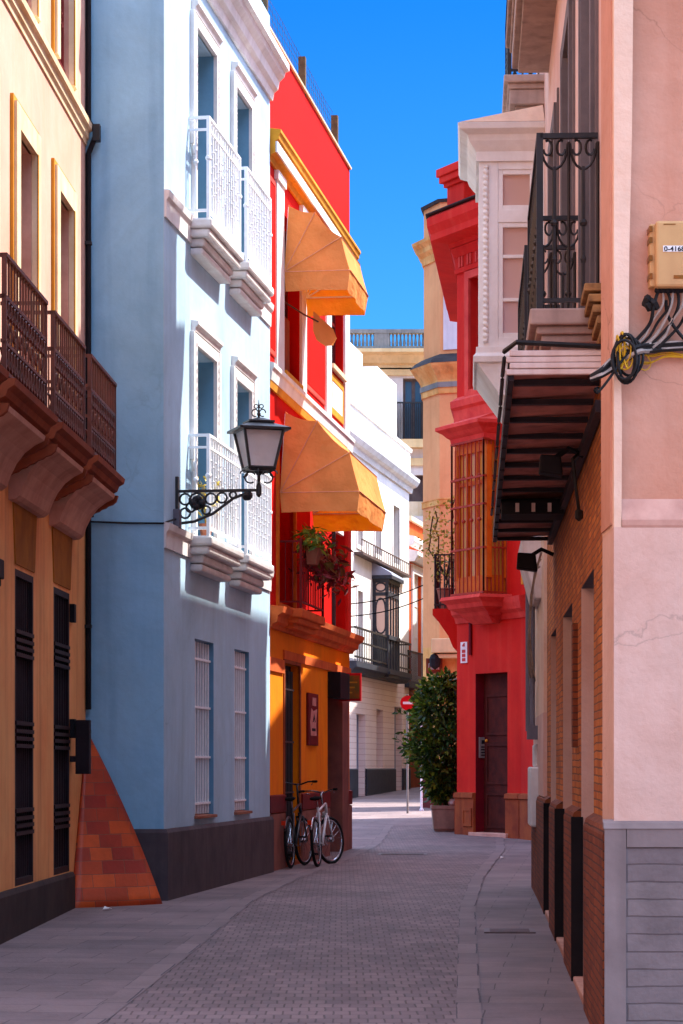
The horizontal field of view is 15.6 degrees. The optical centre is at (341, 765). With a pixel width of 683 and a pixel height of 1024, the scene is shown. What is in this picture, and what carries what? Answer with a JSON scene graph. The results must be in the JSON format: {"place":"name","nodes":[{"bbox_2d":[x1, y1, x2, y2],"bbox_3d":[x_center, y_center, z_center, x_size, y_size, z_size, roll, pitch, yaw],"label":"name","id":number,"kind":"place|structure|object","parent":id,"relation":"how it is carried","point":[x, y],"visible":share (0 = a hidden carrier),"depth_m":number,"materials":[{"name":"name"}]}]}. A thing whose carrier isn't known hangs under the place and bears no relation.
{"place":"outdoors","nodes":[
{"label":"outdoors","id":0,"kind":"place"},
{"bbox_2d":[198,476,219,535],"bbox_3d":[-1.533,-2.886,27.868,0.399,0.712,0.350,0,0,0],"label":"balcony plant","id":1,"kind":"object","parent":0,"point":[202,532],"visible":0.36,"depth_m":27.86,"materials":[{"name":"green plant"}]},
{"bbox_2d":[0,787,588,1023],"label":"pavement","id":2,"kind":"structure","parent":0,"point":[73,966],"depth_m":20.56,"materials":[{"name":"grey stone"}]},
{"bbox_2d":[0,0,124,944],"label":"yellow house","id":3,"kind":"structure","parent":2,"relation":"on","point":[62,480],"depth_m":22.87,"materials":[{"name":"paint"}]},
{"bbox_2d":[0,559,3,585],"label":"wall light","id":4,"kind":"object","parent":3,"relation":"attached to","point":[1,569],"visible":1,"depth_m":20.55,"materials":[{"name":"black metal"}]},
{"bbox_2d":[15,569,33,886],"bbox_3d":[-2.917,-0.335,22.252,0.248,2.770,1.004,0,0,0],"label":"grille window","id":5,"kind":"structure","parent":3,"relation":"in","point":[24,635],"depth_m":22.37,"materials":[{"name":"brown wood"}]},
{"bbox_2d":[58,0,64,72],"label":"window","id":6,"kind":"structure","parent":3,"relation":"in","point":[61,61],"depth_m":24.89,"materials":[{"name":"brown wood"}]},
{"bbox_2d":[54,587,69,874],"bbox_3d":[-2.833,-0.335,24.467,0.249,2.770,1.034,0,0,0],"label":"grille window","id":7,"kind":"structure","parent":3,"relation":"in","point":[61,646],"depth_m":24.67,"materials":[{"name":"black metal"}]},
{"bbox_2d":[70,720,90,773],"bbox_3d":[-2.622,-0.190,25.045,0.214,0.540,0.145,0,0,0],"label":"wall box","id":8,"kind":"object","parent":3,"relation":"attached to","point":[81,758],"visible":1,"depth_m":24.98,"materials":[{"name":"black metal"}]},
{"bbox_2d":[74,739,161,907],"bbox_3d":[-2.270,0.569,25.587,0.911,1.858,1.175,0,0,0],"label":"tiled wedge","id":9,"kind":"object","parent":2,"relation":"on","point":[111,867],"visible":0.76,"depth_m":25.62,"materials":[{"name":"red tile"}]},
{"bbox_2d":[86,0,288,900],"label":"blue house","id":10,"kind":"structure","parent":2,"relation":"on","point":[182,310],"depth_m":27.23,"materials":[{"name":"paint"}]},
{"bbox_2d":[91,515,175,523],"bbox_3d":[-3.129,-2.591,26.189,2.889,0.118,0.515,0,0,-10],"label":"wall cable","id":11,"kind":"object","parent":10,"relation":"attached to","point":[131,522],"depth_m":26.17,"materials":[{"name":"black rubber"}]},
{"bbox_2d":[173,509,181,528],"bbox_3d":[-1.754,-2.640,26.710,0.070,0.200,0.120,0,0,8],"label":"junction box","id":12,"kind":"object","parent":10,"relation":"attached to","point":[177,514],"visible":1,"depth_m":26.65,"materials":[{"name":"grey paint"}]},
{"bbox_2d":[194,641,217,818],"bbox_3d":[-1.713,-0.415,28.398,0.554,2.010,1.207,0,0,0],"label":"window","id":13,"kind":"structure","parent":10,"relation":"in","point":[204,652],"depth_m":28.68,"materials":[{"name":"white glass"}]},
{"bbox_2d":[175,401,290,524],"bbox_3d":[-1.157,-3.215,26.642,1.182,1.390,0.627,0,0,-10],"label":"street lamp","id":14,"kind":"object","parent":10,"relation":"attached to","point":[258,441],"visible":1,"depth_m":26.60,"materials":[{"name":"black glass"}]},
{"bbox_2d":[234,651,252,814],"bbox_3d":[-1.382,-0.415,30.768,0.540,2.010,1.107,0,0,0],"label":"window","id":15,"kind":"structure","parent":10,"relation":"in","point":[241,659],"depth_m":31.02,"materials":[{"name":"white glass"}]},
{"bbox_2d":[74,825,392,1023],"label":"drain strip","id":16,"kind":"object","parent":2,"relation":"on","point":[111,1006],"visible":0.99,"depth_m":20.05,"materials":[{"name":"grey stone"}]},
{"bbox_2d":[102,826,494,1023],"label":"cobbled lane","id":17,"kind":"structure","parent":2,"relation":"on","point":[370,936],"depth_m":20.02,"materials":[{"name":"grey stone"}]},
{"bbox_2d":[378,853,426,854],"bbox_3d":[0.940,1.368,38.481,0.750,0.037,0.600,0,0,3],"label":"drain cover","id":18,"kind":"object","parent":17,"relation":"on","point":[402,854],"visible":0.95,"depth_m":38.24,"materials":[{"name":"metal"}]},
{"bbox_2d":[430,805,453,831],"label":"planter","id":19,"kind":"object","parent":17,"relation":"on","point":[442,818],"visible":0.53,"depth_m":47.35,"materials":[{"name":"ceramic"}]},
{"bbox_2d":[392,666,456,804],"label":"ficus tree","id":20,"kind":"object","parent":19,"relation":"in","point":[437,774],"visible":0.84,"depth_m":47.28,"materials":[{"name":"green plant"}]},
{"bbox_2d":[448,799,453,804],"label":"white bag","id":21,"kind":"object","parent":19,"relation":"on","point":[451,802],"visible":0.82,"depth_m":47.38,"materials":[{"name":"white plastic"}]},
{"bbox_2d":[281,780,317,867],"bbox_3d":[-0.646,0.790,34.276,0.633,1.189,1.751,0,0,0],"label":"bicycle","id":22,"kind":"object","parent":2,"relation":"on","point":[294,830],"visible":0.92,"depth_m":34.15,"materials":[{"name":"metal"}]},
{"bbox_2d":[270,27,364,870],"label":"red orange house","id":23,"kind":"structure","parent":2,"relation":"on","point":[314,640],"depth_m":35.54,"materials":[{"name":"paint"}]},
{"bbox_2d":[276,453,296,607],"bbox_3d":[-0.874,-3.320,34.276,0.498,2.440,1.560,0,0,0],"label":"window","id":24,"kind":"structure","parent":23,"relation":"in","point":[294,519],"depth_m":33.58,"materials":[{"name":"red wood"}]},
{"bbox_2d":[285,232,289,372],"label":"window","id":25,"kind":"structure","parent":23,"relation":"in","point":[287,323],"depth_m":35.28,"materials":[{"name":"red wood"}]},
{"bbox_2d":[285,665,293,860],"bbox_3d":[-0.815,-0.012,34.817,0.116,2.796,1.313,0,0,8],"label":"window","id":26,"kind":"structure","parent":23,"relation":"in","point":[289,690],"depth_m":35.06,"materials":[{"name":"black glass"}]},
{"bbox_2d":[261,0,337,149],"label":"rooftop fence","id":27,"kind":"object","parent":23,"relation":"on","point":[302,65],"visible":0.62,"depth_m":36.04,"materials":[{"name":"grey metal"}]},
{"bbox_2d":[285,302,336,345],"bbox_3d":[-0.418,-6.075,34.365,0.928,0.551,0.060,0,0,-38],"label":"satellite dish","id":28,"kind":"object","parent":23,"relation":"attached to","point":[324,332],"visible":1,"depth_m":34.49,"materials":[{"name":"brown metal"}]},
{"bbox_2d":[306,693,317,745],"bbox_3d":[-0.421,-0.680,36.567,0.044,0.760,0.950,0,0,8],"label":"wall plaque","id":29,"kind":"object","parent":23,"relation":"attached to","point":[312,719],"depth_m":36.41,"materials":[{"name":"red wood"}]},
{"bbox_2d":[288,525,358,605],"bbox_3d":[-0.291,-2.797,34.908,0.901,1.018,2.741,0,0,6],"label":"flower trough","id":30,"kind":"object","parent":23,"relation":"attached to","point":[322,561],"visible":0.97,"depth_m":34.44,"materials":[{"name":"ceramic"}]},
{"bbox_2d":[284,205,368,316],"bbox_3d":[-0.195,-7.039,34.882,0.916,1.179,1.939,0,0,8],"label":"awning","id":31,"kind":"object","parent":23,"relation":"attached to","point":[322,268],"visible":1,"depth_m":33.97,"materials":[{"name":"orange fabric"}]},
{"bbox_2d":[280,412,385,531],"bbox_3d":[-0.088,-4.089,34.995,1.096,1.358,2.899,0,0,8],"label":"awning","id":32,"kind":"object","parent":23,"relation":"attached to","point":[329,479],"visible":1,"depth_m":33.61,"materials":[{"name":"orange fabric"}]},
{"bbox_2d":[331,532,335,625],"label":"window","id":33,"kind":"structure","parent":23,"relation":"in","point":[333,598],"depth_m":40.03,"materials":[{"name":"red glass"}]},
{"bbox_2d":[332,315,347,381],"bbox_3d":[-0.131,-6.830,39.158,0.250,1.420,1.474,0,0,8],"label":"window","id":34,"kind":"structure","parent":23,"relation":"in","point":[335,369],"depth_m":39.64,"materials":[{"name":"white wood"}]},
{"bbox_2d":[328,672,361,700],"bbox_3d":[0.010,-1.240,38.785,0.348,0.440,1.239,0,0,13],"label":"shop sign","id":35,"kind":"object","parent":23,"relation":"attached to","point":[342,686],"visible":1,"depth_m":38.70,"materials":[{"name":"black metal"}]},
{"bbox_2d":[299,788,343,866],"bbox_3d":[-0.289,0.845,34.610,0.655,1.079,1.712,0,0,0],"label":"bicycle","id":36,"kind":"object","parent":2,"relation":"on","point":[320,836],"visible":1,"depth_m":34.75,"materials":[{"name":"metal"}]},
{"bbox_2d":[349,343,419,797],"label":"white house","id":37,"kind":"structure","parent":2,"relation":"on","point":[380,656],"depth_m":72.23,"materials":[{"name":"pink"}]},
{"bbox_2d":[356,715,357,768],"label":"window","id":38,"kind":"structure","parent":37,"relation":"in","point":[356,715],"depth_m":70.09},
{"bbox_2d":[356,586,363,661],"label":"window","id":39,"kind":"structure","parent":37,"relation":"in","point":[360,589],"depth_m":69.56,"materials":[{"name":"white glass"}]},
{"bbox_2d":[356,531,363,550],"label":"window","id":40,"kind":"structure","parent":37,"relation":"in","point":[358,546],"depth_m":69.20,"materials":[{"name":"white wood"}]},
{"bbox_2d":[374,531,381,560],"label":"window","id":41,"kind":"structure","parent":37,"relation":"in","point":[374,531],"depth_m":72.77,"materials":[{"name":"white wood"}]},
{"bbox_2d":[394,708,395,768],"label":"window","id":42,"kind":"structure","parent":37,"relation":"in","point":[394,708],"depth_m":76.73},
{"bbox_2d":[392,500,399,569],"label":"window","id":43,"kind":"structure","parent":37,"relation":"in","point":[394,503],"depth_m":75.82,"materials":[{"name":"white wood"}]},
{"bbox_2d":[350,329,423,521],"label":"beige block","id":44,"kind":"structure","parent":2,"relation":"on","point":[395,364],"depth_m":99.62,"materials":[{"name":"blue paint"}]},
{"bbox_2d":[403,379,422,438],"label":"window","id":45,"kind":"structure","parent":44,"relation":"in","point":[411,387],"depth_m":100.32,"materials":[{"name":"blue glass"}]},
{"bbox_2d":[409,476,422,515],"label":"window","id":46,"kind":"structure","parent":44,"relation":"in","point":[416,498],"depth_m":100.29,"materials":[{"name":"grey glass"}]},
{"bbox_2d":[400,694,413,812],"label":"no entry sign","id":47,"kind":"object","parent":2,"relation":"on","point":[405,704],"visible":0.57,"depth_m":56.48,"materials":[{"name":"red metal"}]},
{"bbox_2d":[405,516,422,787],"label":"orange house","id":48,"kind":"structure","parent":2,"relation":"on","point":[416,608],"depth_m":80.50,"materials":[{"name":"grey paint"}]},
{"bbox_2d":[414,575,417,651],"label":"window","id":49,"kind":"structure","parent":48,"relation":"in","point":[415,577],"depth_m":81.88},
{"bbox_2d":[419,726,423,810],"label":"steel post","id":50,"kind":"object","parent":2,"relation":"on","point":[421,802],"visible":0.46,"depth_m":57.99,"materials":[{"name":"white metal"}]},
{"bbox_2d":[410,198,456,807],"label":"turret house","id":51,"kind":"structure","parent":2,"relation":"on","point":[434,372],"depth_m":59.51,"materials":[{"name":"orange paint"}]},
{"bbox_2d":[351,585,422,616],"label":"overhead cable","id":52,"kind":"object","parent":51,"relation":"attached to","point":[386,598],"visible":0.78,"depth_m":64.05,"materials":[{"name":"black rubber"}]},
{"bbox_2d":[426,658,441,673],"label":"street name plate","id":53,"kind":"object","parent":51,"relation":"attached to","point":[438,669],"visible":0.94,"depth_m":59.07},
{"bbox_2d":[429,653,440,668],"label":"wall lantern","id":54,"kind":"object","parent":51,"relation":"attached to","point":[434,660],"depth_m":58.88,"materials":[{"name":"black metal"}]},
{"bbox_2d":[425,161,532,839],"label":"red corner house","id":55,"kind":"structure","parent":2,"relation":"on","point":[483,615],"depth_m":45.55,"materials":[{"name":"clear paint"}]},
{"bbox_2d":[414,495,454,608],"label":"balcony vine","id":56,"kind":"object","parent":55,"relation":"on","point":[430,529],"visible":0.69,"depth_m":47.50,"materials":[{"name":"plant"}]},
{"bbox_2d":[460,642,467,662],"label":"number plate","id":57,"kind":"object","parent":55,"relation":"attached to","point":[463,652],"visible":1,"depth_m":46.23,"materials":[{"name":"white ceramic"}]},
{"bbox_2d":[435,413,511,624],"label":"bay window","id":58,"kind":"structure","parent":55,"relation":"in","point":[480,562],"depth_m":45.04,"materials":[{"name":"red wood"}]},
{"bbox_2d":[484,673,506,832],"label":"door","id":59,"kind":"structure","parent":55,"relation":"in","point":[495,685],"depth_m":45.61,"materials":[{"name":"brown wood"}]},
{"bbox_2d":[456,837,504,1023],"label":"gutter strip","id":60,"kind":"object","parent":2,"relation":"on","point":[468,1005],"visible":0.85,"depth_m":19.87,"materials":[{"name":"grey stone"}]},
{"bbox_2d":[484,928,535,933],"bbox_3d":[1.487,1.467,22.138,0.450,0.037,0.500,0,0,3],"label":"drain cover","id":61,"kind":"object","parent":2,"relation":"on","point":[512,930],"visible":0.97,"depth_m":22.02,"materials":[{"name":"metal"}]},
{"bbox_2d":[458,0,682,1023],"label":"pink house","id":62,"kind":"structure","parent":2,"relation":"on","point":[570,162],"depth_m":14.10,"materials":[{"name":"paint"}]},
{"bbox_2d":[527,551,541,688],"bbox_3d":[2.032,-1.266,26.507,0.109,1.770,3.016,0,0,3],"label":"loose cable","id":63,"kind":"object","parent":62,"relation":"attached to","point":[530,661],"visible":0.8,"depth_m":26.45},
{"bbox_2d":[516,547,553,571],"bbox_3d":[1.753,-1.867,22.619,0.345,0.220,0.196,0,0,0],"label":"floodlight","id":64,"kind":"object","parent":62,"relation":"attached to","point":[526,561],"visible":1,"depth_m":22.53,"materials":[{"name":"black metal"}]},
{"bbox_2d":[490,340,600,544],"bbox_3d":[1.458,-2.263,18.982,0.663,0.445,8.881,0,0,2],"label":"metal canopy","id":65,"kind":"object","parent":62,"relation":"attached to","point":[549,402],"visible":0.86,"depth_m":16.83,"materials":[{"name":"metal"}]},
{"bbox_2d":[539,446,583,477],"bbox_3d":[1.472,-2.036,16.718,0.311,0.204,0.194,0,0,0],"label":"floodlight","id":66,"kind":"object","parent":65,"relation":"attached to","point":[550,465],"visible":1,"depth_m":16.63,"materials":[{"name":"black metal"}]},
{"bbox_2d":[571,453,582,520],"bbox_3d":[1.562,-1.860,16.617,0.076,0.480,0.183,0,0,0],"label":"hanging lead","id":67,"kind":"object","parent":66,"relation":"hanging from","point":[578,514],"visible":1,"depth_m":16.59,"materials":[{"name":"black rubber"}]},
{"bbox_2d":[549,156,552,304],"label":"window","id":68,"kind":"structure","parent":62,"relation":"in","point":[550,158],"depth_m":23.05,"materials":[{"name":"brown glass"}]},
{"bbox_2d":[561,58,567,307],"bbox_3d":[1.892,-4.190,19.465,0.287,2.900,1.453,0,0,0],"label":"window","id":69,"kind":"structure","parent":62,"relation":"in","point":[564,62],"depth_m":19.85,"materials":[{"name":"brown glass"}]},
{"bbox_2d":[580,0,588,307],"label":"window","id":70,"kind":"structure","parent":62,"relation":"in","point":[584,4],"depth_m":16.50,"materials":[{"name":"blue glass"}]},
{"bbox_2d":[590,293,682,381],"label":"cable bundle","id":71,"kind":"object","parent":62,"relation":"attached to","point":[663,345],"visible":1,"depth_m":13.61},
{"bbox_2d":[594,331,650,393],"bbox_3d":[1.538,-2.187,13.556,0.344,0.343,0.124,0,0,-14],"label":"cable coil","id":72,"kind":"object","parent":71,"relation":"attached to","point":[623,339],"visible":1,"depth_m":13.53,"materials":[{"name":"black rubber"}]},
{"bbox_2d":[642,294,659,311],"bbox_3d":[1.682,-2.520,13.597,0.100,0.097,0.060,0,0,0],"label":"cable splice","id":73,"kind":"object","parent":71,"relation":"attached to","point":[648,302],"visible":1,"depth_m":13.58,"materials":[{"name":"black plastic"}]},
{"bbox_2d":[647,221,682,293],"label":"utility box","id":74,"kind":"object","parent":62,"relation":"attached to","point":[665,255],"visible":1,"depth_m":13.54,"materials":[{"name":"beige plastic"}]},
{"bbox_2d":[268,0,535,345],"label":"sky","id":75,"kind":"structure","parent":0,"point":[399,78],"materials":[{"name":"blue"}]}
]}

